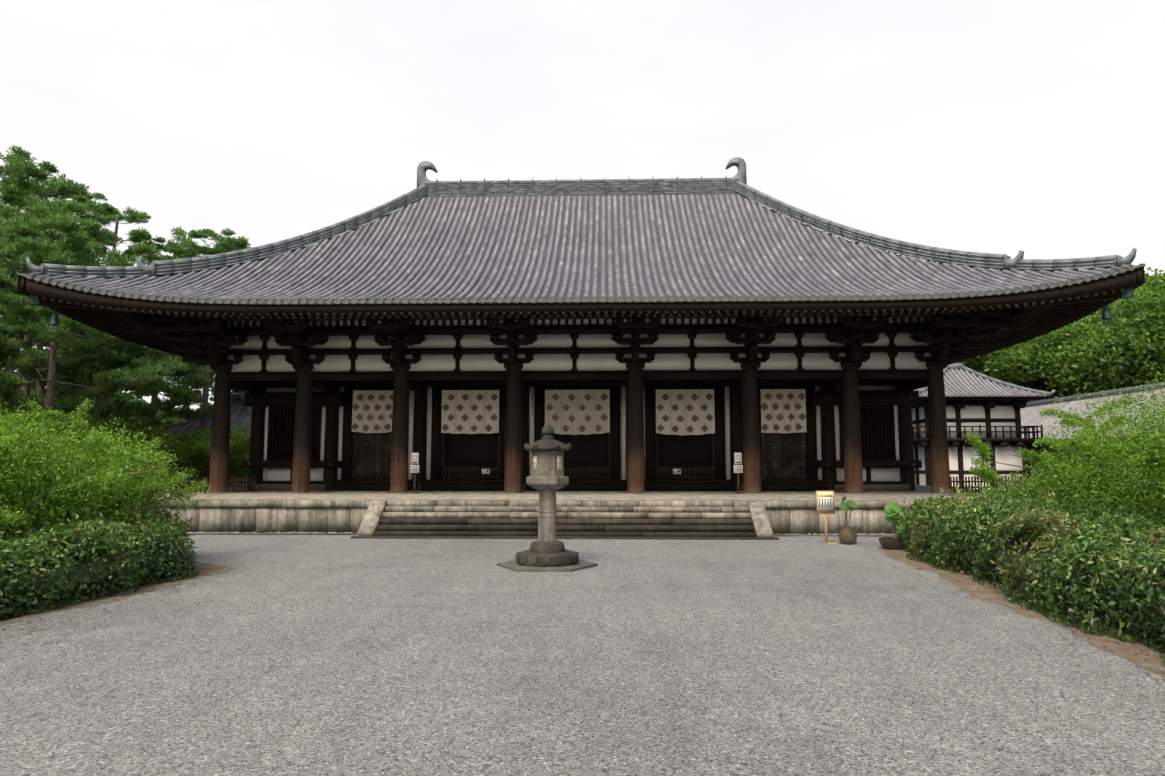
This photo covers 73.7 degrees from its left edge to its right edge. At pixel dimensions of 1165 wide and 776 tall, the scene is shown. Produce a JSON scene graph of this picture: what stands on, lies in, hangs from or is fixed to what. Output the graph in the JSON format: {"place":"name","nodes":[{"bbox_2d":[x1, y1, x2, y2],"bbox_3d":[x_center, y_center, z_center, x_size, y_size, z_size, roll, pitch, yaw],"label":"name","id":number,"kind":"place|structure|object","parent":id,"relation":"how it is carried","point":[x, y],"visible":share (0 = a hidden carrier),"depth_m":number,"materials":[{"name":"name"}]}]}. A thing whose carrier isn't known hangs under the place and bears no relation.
{"place":"outdoors","nodes":[
{"label":"outdoors","id":0,"kind":"place"},
{"bbox_2d":[0,201,8,315],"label":"pine tree","id":1,"kind":"object","parent":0,"point":[2,203],"visible":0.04,"depth_m":51.19,"materials":[{"name":"green plant"}]},
{"bbox_2d":[0,150,134,413],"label":"pine tree","id":2,"kind":"object","parent":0,"point":[46,165],"depth_m":46.08,"materials":[{"name":"green plant"}]},
{"bbox_2d":[0,145,137,414],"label":"pine tree","id":3,"kind":"object","parent":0,"point":[22,167],"depth_m":42.05,"materials":[{"name":"green plant"}]},
{"bbox_2d":[0,195,143,405],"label":"pine tree","id":4,"kind":"object","parent":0,"point":[63,206],"depth_m":39.75,"materials":[{"name":"green plant"}]},
{"bbox_2d":[13,192,171,405],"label":"pine tree","id":5,"kind":"object","parent":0,"point":[113,213],"depth_m":53.43,"materials":[{"name":"green plant"}]},
{"bbox_2d":[0,560,236,625],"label":"earth ground","id":6,"kind":"structure","parent":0,"point":[92,601],"depth_m":12.44,"materials":[{"name":"brown soil"}]},
{"bbox_2d":[0,322,28,415],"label":"pine tree","id":7,"kind":"object","parent":6,"relation":"on","point":[3,327],"depth_m":30.84,"materials":[{"name":"green plant"}]},
{"bbox_2d":[2,402,101,453],"bbox_3d":[-21.835,2.900,31.166,4.556,4.598,4.930,0,-6,2],"label":"bush","id":8,"kind":"object","parent":6,"relation":"on","point":[65,428],"visible":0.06,"depth_m":31.50,"materials":[{"name":"green plant"}]},
{"bbox_2d":[0,197,189,421],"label":"pine tree","id":9,"kind":"object","parent":6,"relation":"on","point":[61,254],"depth_m":34.34,"materials":[{"name":"green plant"}]},
{"bbox_2d":[0,240,193,427],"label":"pine tree","id":10,"kind":"object","parent":6,"relation":"on","point":[139,408],"depth_m":38.52,"materials":[{"name":"green plant"}]},
{"bbox_2d":[67,411,193,470],"bbox_3d":[-21.734,3.406,36.584,5.917,4.657,4.768,5,-8,-41],"label":"bush","id":11,"kind":"object","parent":6,"relation":"on","point":[134,429],"depth_m":36.76,"materials":[{"name":"green plant"}]},
{"bbox_2d":[120,428,210,474],"bbox_3d":[-21.421,4.006,39.740,5.049,4.089,4.650,0,-6,2],"label":"bush","id":12,"kind":"object","parent":6,"relation":"on","point":[201,448],"depth_m":39.66,"materials":[{"name":"green plant"}]},
{"bbox_2d":[157,426,249,484],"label":"bush","id":13,"kind":"object","parent":6,"relation":"on","point":[233,444],"depth_m":44.42,"materials":[{"name":"green plant"}]},
{"bbox_2d":[231,423,250,476],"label":"maple tree","id":14,"kind":"object","parent":6,"relation":"on","point":[246,430],"depth_m":50.35,"materials":[{"name":"green plant"}]},
{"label":"store","id":15,"kind":"object","parent":6,"relation":"on","visible":0},
{"bbox_2d":[144,394,251,430],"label":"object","id":16,"kind":"object","parent":15,"relation":"on","point":[241,399],"visible":0.17,"depth_m":52.58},
{"bbox_2d":[57,242,215,429],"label":"pine tree","id":17,"kind":"object","parent":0,"point":[147,250],"depth_m":44.85,"materials":[{"name":"green plant"}]},
{"bbox_2d":[132,349,231,419],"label":"pine tree","id":18,"kind":"object","parent":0,"point":[196,371],"depth_m":57.20,"materials":[{"name":"green plant"}]},
{"bbox_2d":[132,226,252,434],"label":"pine tree","id":19,"kind":"object","parent":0,"point":[225,244],"depth_m":49.13,"materials":[{"name":"green plant"}]},
{"bbox_2d":[151,363,245,405],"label":"pine tree","id":20,"kind":"object","parent":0,"point":[194,390],"depth_m":53.93,"materials":[{"name":"green plant"}]},
{"bbox_2d":[171,400,250,436],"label":"background roof","id":21,"kind":"structure","parent":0,"point":[230,419],"depth_m":52.24,"materials":[{"name":"grey tile"}]},
{"bbox_2d":[162,397,251,436],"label":"store cover tiles","id":22,"kind":"object","parent":21,"relation":"on","point":[231,421],"visible":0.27,"depth_m":51.84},
{"bbox_2d":[17,193,1138,301],"bbox_3d":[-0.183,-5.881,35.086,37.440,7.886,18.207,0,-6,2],"label":"roof tiles","id":23,"kind":"object","parent":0,"point":[213,283],"visible":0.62,"depth_m":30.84,"materials":[{"name":"grey tile"}]},
{"bbox_2d":[207,318,949,490],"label":"hall wall","id":24,"kind":"structure","parent":0,"point":[873,400],"depth_m":33.07,"materials":[{"name":"brown wood"}]},
{"bbox_2d":[442,466,713,479],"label":"hall door barriers","id":25,"kind":"object","parent":24,"relation":"attached to","point":[566,469],"visible":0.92,"depth_m":32.98,"materials":[{"name":"brown wood"}]},
{"bbox_2d":[482,469,680,473],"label":"hall barrier signs","id":26,"kind":"object","parent":25,"relation":"attached to","point":[675,471],"visible":0.59,"depth_m":32.84,"materials":[{"name":"white"}]},
{"bbox_2d":[351,393,805,432],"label":"hall curtain crests","id":27,"kind":"object","parent":24,"relation":"attached to","point":[581,407],"visible":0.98,"depth_m":33.04,"materials":[{"name":"brown fabric"}]},
{"bbox_2d":[362,389,795,434],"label":"hall curtain seams","id":28,"kind":"object","parent":24,"relation":"attached to","point":[577,411],"visible":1,"depth_m":33.03,"materials":[{"name":"fabric"}]},
{"bbox_2d":[227,333,930,371],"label":"hall plaster bands","id":29,"kind":"object","parent":24,"relation":"attached to","point":[607,362],"depth_m":30.32,"materials":[{"name":"white paint"}]},
{"bbox_2d":[352,389,806,434],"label":"hall curtains","id":30,"kind":"object","parent":24,"relation":"attached to","point":[563,415],"visible":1,"depth_m":33.04,"materials":[{"name":"beige fabric"}]},
{"bbox_2d":[352,402,806,479],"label":"hall doors","id":31,"kind":"structure","parent":24,"relation":"attached to","point":[776,459],"depth_m":33.08,"materials":[{"name":"brown wood"}]},
{"bbox_2d":[26,157,1136,277],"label":"roof ridges","id":32,"kind":"object","parent":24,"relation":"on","point":[737,183],"visible":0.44,"depth_m":34.02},
{"bbox_2d":[248,396,914,488],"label":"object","id":33,"kind":"object","parent":24,"relation":"attached to","point":[771,444],"visible":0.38,"depth_m":32.89,"materials":[{"name":"brown wood"}]},
{"bbox_2d":[205,317,963,326],"bbox_3d":[-0.090,-1.974,37.735,30.177,0.470,14.650,0,-6,2],"label":"hall rafter infill plaster","id":34,"kind":"object","parent":24,"relation":"attached to","point":[609,321],"depth_m":30.43,"materials":[{"name":"white paint"}]},
{"bbox_2d":[179,308,980,315],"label":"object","id":35,"kind":"object","parent":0,"point":[611,313],"visible":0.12,"depth_m":27.42,"materials":[{"name":"brown wood"}]},
{"bbox_2d":[192,317,968,326],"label":"eave rafters","id":36,"kind":"object","parent":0,"point":[839,320],"visible":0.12,"depth_m":30.28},
{"bbox_2d":[17,267,1144,347],"bbox_3d":[-0.089,-2.038,37.766,37.440,1.345,24.300,0,-6,2],"label":"roof eave","id":37,"kind":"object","parent":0,"point":[1134,279],"depth_m":25.68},
{"bbox_2d":[273,408,888,479],"bbox_3d":[-0.039,0.942,39.119,27.677,8.000,11.320,0,-6,2],"label":"hall interior","id":38,"kind":"object","parent":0,"point":[481,450],"visible":0.02,"depth_m":33.45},
{"bbox_2d":[27,264,1134,304],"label":"eave tile discs","id":39,"kind":"object","parent":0,"point":[698,298],"visible":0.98,"depth_m":25.60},
{"bbox_2d":[17,264,1144,304],"bbox_3d":[-0.089,-2.208,37.783,37.440,1.155,24.300,0,-6,2],"label":"roof tile eave","id":40,"kind":"object","parent":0,"point":[590,301],"visible":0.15,"depth_m":25.64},
{"bbox_2d":[38,291,1123,313],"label":"hip rafters","id":41,"kind":"object","parent":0,"point":[1102,297],"visible":0.14,"depth_m":26.78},
{"bbox_2d":[29,287,1132,333],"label":"roof wind bells","id":42,"kind":"object","parent":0,"point":[1127,293],"visible":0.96,"depth_m":25.93,"materials":[{"name":"metal"}]},
{"bbox_2d":[0,535,1164,775],"bbox_3d":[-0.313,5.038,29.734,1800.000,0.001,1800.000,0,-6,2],"label":"gravel ground","id":43,"kind":"structure","parent":0,"point":[328,655],"depth_m":7.84,"materials":[{"name":"grey gravel"}]},
{"bbox_2d":[187,531,892,534],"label":"podium drain pebbles","id":44,"kind":"object","parent":43,"relation":"on","point":[356,532],"visible":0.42,"depth_m":23.48,"materials":[{"name":"grey gravel"}]},
{"bbox_2d":[183,532,902,536],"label":"podium drain kerb","id":45,"kind":"structure","parent":43,"relation":"on","point":[252,533],"depth_m":23.18,"materials":[{"name":"stone"}]},
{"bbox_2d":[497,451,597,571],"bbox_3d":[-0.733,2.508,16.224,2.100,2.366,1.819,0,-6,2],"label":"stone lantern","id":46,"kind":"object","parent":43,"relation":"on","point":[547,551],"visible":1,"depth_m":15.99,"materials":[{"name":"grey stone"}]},
{"bbox_2d":[534,455,559,469],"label":"lantern window frames","id":47,"kind":"structure","parent":46,"relation":"attached to","point":[536,462],"depth_m":16.15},
{"bbox_2d":[533,456,561,469],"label":"paper lantern windows","id":48,"kind":"structure","parent":46,"relation":"attached to","point":[557,462],"depth_m":16.17,"materials":[{"name":"white paper"}]},
{"bbox_2d":[524,423,571,451],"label":"lantern roof","id":49,"kind":"structure","parent":46,"relation":"attached to","point":[547,442],"depth_m":16.12,"materials":[{"name":"grey stone"}]},
{"bbox_2d":[0,482,1164,667],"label":"clipped hedge leaves","id":50,"kind":"object","parent":43,"relation":"on","point":[1068,536],"visible":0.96,"depth_m":12.08,"materials":[{"name":"green plant"}]},
{"bbox_2d":[0,547,1164,692],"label":"ground leaf litter","id":51,"kind":"object","parent":43,"relation":"on","point":[270,573],"visible":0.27,"depth_m":11.50,"materials":[{"name":"brown plant"}]},
{"bbox_2d":[117,485,1052,539],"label":"stone platform","id":52,"kind":"structure","parent":43,"relation":"on","point":[707,515],"depth_m":23.46,"materials":[{"name":"beige stone"}]},
{"bbox_2d":[209,369,949,492],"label":"hall columns","id":53,"kind":"structure","parent":52,"relation":"on","point":[852,446],"depth_m":29.81,"materials":[{"name":"brown wood"}]},
{"bbox_2d":[130,309,1028,380],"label":"roof brackets","id":54,"kind":"object","parent":53,"relation":"on","point":[301,337],"visible":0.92,"depth_m":29.98,"materials":[{"name":"brown wood"}]},
{"bbox_2d":[38,290,1119,364],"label":"roof rafters","id":55,"kind":"object","parent":54,"relation":"on","point":[1049,318],"visible":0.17,"depth_m":28.73,"materials":[{"name":"brown wood"}]},
{"bbox_2d":[35,287,1132,362],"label":"roof rafter ends","id":56,"kind":"object","parent":55,"relation":"attached to","point":[597,313],"visible":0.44,"depth_m":27.07,"materials":[{"name":"brown wood"}]},
{"bbox_2d":[206,492,954,493],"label":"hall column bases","id":57,"kind":"object","parent":52,"relation":"on","point":[640,493],"visible":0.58,"depth_m":29.34,"materials":[{"name":"grey stone"}]},
{"bbox_2d":[248,379,914,490],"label":"hall wall columns","id":58,"kind":"structure","parent":52,"relation":"on","point":[906,446],"depth_m":33.10,"materials":[{"name":"brown wood"}]},
{"bbox_2d":[254,484,909,490],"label":"hall ground sill","id":59,"kind":"structure","parent":52,"relation":"on","point":[836,487],"depth_m":32.45,"materials":[{"name":"brown wood"}]},
{"bbox_2d":[166,475,1027,491],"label":"picket fences","id":60,"kind":"object","parent":52,"relation":"on","point":[253,482],"visible":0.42,"depth_m":31.73,"materials":[{"name":"brown wood"}]},
{"bbox_2d":[410,473,839,543],"bbox_3d":[2.048,3.865,28.039,16.389,2.000,7.273,-4,-7,35],"label":"sign stand","id":61,"kind":"object","parent":43,"relation":"on","point":[825,512],"visible":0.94,"depth_m":20.62,"materials":[{"name":"brown wood"}]},
{"bbox_2d":[410,453,832,509],"bbox_3d":[2.021,3.142,28.095,16.214,1.650,7.125,-4,-7,35],"label":"sign","id":62,"kind":"object","parent":61,"relation":"attached to","point":[830,507],"visible":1,"depth_m":29.56,"materials":[{"name":"white paper"}]},
{"bbox_2d":[411,462,830,506],"bbox_3d":[2.017,3.285,28.072,16.133,1.240,7.075,-4,-7,36],"label":"sign text","id":63,"kind":"object","parent":62,"relation":"attached to","point":[735,469],"visible":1,"depth_m":29.55},
{"bbox_2d":[818,494,831,496],"bbox_3d":[6.457,2.853,20.649,0.360,0.080,0.004,0,-6,2],"label":"sign header","id":64,"kind":"object","parent":62,"relation":"on","point":[825,495],"visible":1,"depth_m":20.65},
{"bbox_2d":[839,526,907,549],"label":"lotus pots","id":65,"kind":"object","parent":43,"relation":"on","point":[847,535],"visible":0.9,"depth_m":20.35,"materials":[{"name":"brown ceramic"}]},
{"bbox_2d":[839,496,911,539],"bbox_3d":[7.407,3.315,19.868,0.700,1.009,2.072,4,-7,-38],"label":"lotus","id":66,"kind":"object","parent":65,"relation":"in","point":[893,510],"depth_m":19.31,"materials":[{"name":"green plant"}]},
{"bbox_2d":[957,304,1113,401],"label":"camphor tree","id":67,"kind":"object","parent":43,"relation":"on","point":[1028,357],"depth_m":72.12,"materials":[{"name":"green plant"}]},
{"bbox_2d":[1036,278,1164,395],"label":"camphor tree","id":68,"kind":"object","parent":43,"relation":"on","point":[1126,349],"depth_m":65.39,"materials":[{"name":"green plant"}]},
{"bbox_2d":[1087,267,1164,319],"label":"camphor tree","id":69,"kind":"object","parent":43,"relation":"on","point":[1151,278],"depth_m":76.46,"materials":[{"name":"green plant"}]},
{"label":"tree trunks","id":70,"kind":"object","parent":43,"relation":"on","visible":0},
{"bbox_2d":[0,368,1080,441],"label":"trees","id":71,"kind":"object","parent":70,"relation":"attached to","point":[175,419],"depth_m":78.15,"materials":[{"name":"green plant"}]},
{"bbox_2d":[0,367,1164,567],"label":"shrub","id":72,"kind":"object","parent":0,"point":[21,462],"depth_m":14.55,"materials":[{"name":"green plant"}]},
{"bbox_2d":[0,0,1164,410],"label":"sky","id":73,"kind":"structure","parent":0,"point":[1036,128],"materials":[{"name":"white"}]},
{"bbox_2d":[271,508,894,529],"bbox_3d":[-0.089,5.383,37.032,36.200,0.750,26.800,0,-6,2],"label":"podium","id":74,"kind":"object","parent":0,"point":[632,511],"depth_m":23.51,"materials":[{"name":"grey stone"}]},
{"bbox_2d":[912,406,1015,437],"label":"tower walls","id":75,"kind":"structure","parent":0,"point":[995,412],"depth_m":51.03,"materials":[{"name":"white paint"}]},
{"bbox_2d":[914,445,1022,485],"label":"lower tower walls","id":76,"kind":"structure","parent":0,"point":[1001,455],"depth_m":50.58,"materials":[{"name":"white paint"}]},
{"bbox_2d":[919,397,1043,408],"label":"roof eaves","id":77,"kind":"object","parent":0,"point":[990,402],"visible":0.67,"depth_m":50.50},
{"bbox_2d":[919,370,1047,396],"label":"tower roof","id":78,"kind":"structure","parent":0,"point":[967,385],"depth_m":52.05,"materials":[{"name":"grey tile"}]},
{"bbox_2d":[916,369,1046,396],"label":"tower cover tiles","id":79,"kind":"object","parent":78,"relation":"on","point":[1006,393],"visible":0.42,"depth_m":50.94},
{"bbox_2d":[919,363,1055,396],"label":"tower ridges","id":80,"kind":"object","parent":79,"relation":"on","point":[957,366],"visible":0.31,"depth_m":51.80,"materials":[{"name":"grey tile"}]},
{"bbox_2d":[877,493,1164,675],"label":"earth ground","id":81,"kind":"structure","parent":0,"point":[1152,661],"depth_m":10.71,"materials":[{"name":"brown soil"}]},
{"bbox_2d":[2,524,1164,644],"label":"hedge","id":82,"kind":"object","parent":81,"relation":"on","point":[38,581],"visible":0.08,"depth_m":12.24,"materials":[{"name":"green plant"}]},
{"bbox_2d":[1027,441,1122,480],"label":"timber quarters","id":83,"kind":"structure","parent":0,"point":[1037,448],"depth_m":55.87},
{"bbox_2d":[1031,447,1126,489],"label":"quarters walls","id":84,"kind":"structure","parent":0,"point":[1042,451],"depth_m":55.07,"materials":[{"name":"white paint"}]},
{"bbox_2d":[1020,388,1164,442],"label":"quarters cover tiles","id":85,"kind":"object","parent":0,"point":[1028,416],"visible":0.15,"depth_m":55.23,"materials":[{"name":"grey tile"}]},
{"bbox_2d":[1025,382,1164,407],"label":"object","id":86,"kind":"object","parent":85,"relation":"on","point":[1070,399],"depth_m":55.84,"materials":[{"name":"tile"}]},
{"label":"tower base","id":87,"kind":"object","parent":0,"visible":0},
{"bbox_2d":[913,441,1028,485],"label":"timber frame","id":88,"kind":"object","parent":87,"relation":"on","point":[960,471],"visible":0.21,"depth_m":50.49,"materials":[{"name":"brown wood"}]},
{"bbox_2d":[913,424,1042,446],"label":"balcony railing","id":89,"kind":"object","parent":88,"relation":"on","point":[955,442],"depth_m":49.98,"materials":[{"name":"brown wood"}]},
{"bbox_2d":[911,402,1021,437],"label":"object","id":90,"kind":"object","parent":89,"relation":"on","point":[987,419],"visible":0.25,"depth_m":50.98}
]}

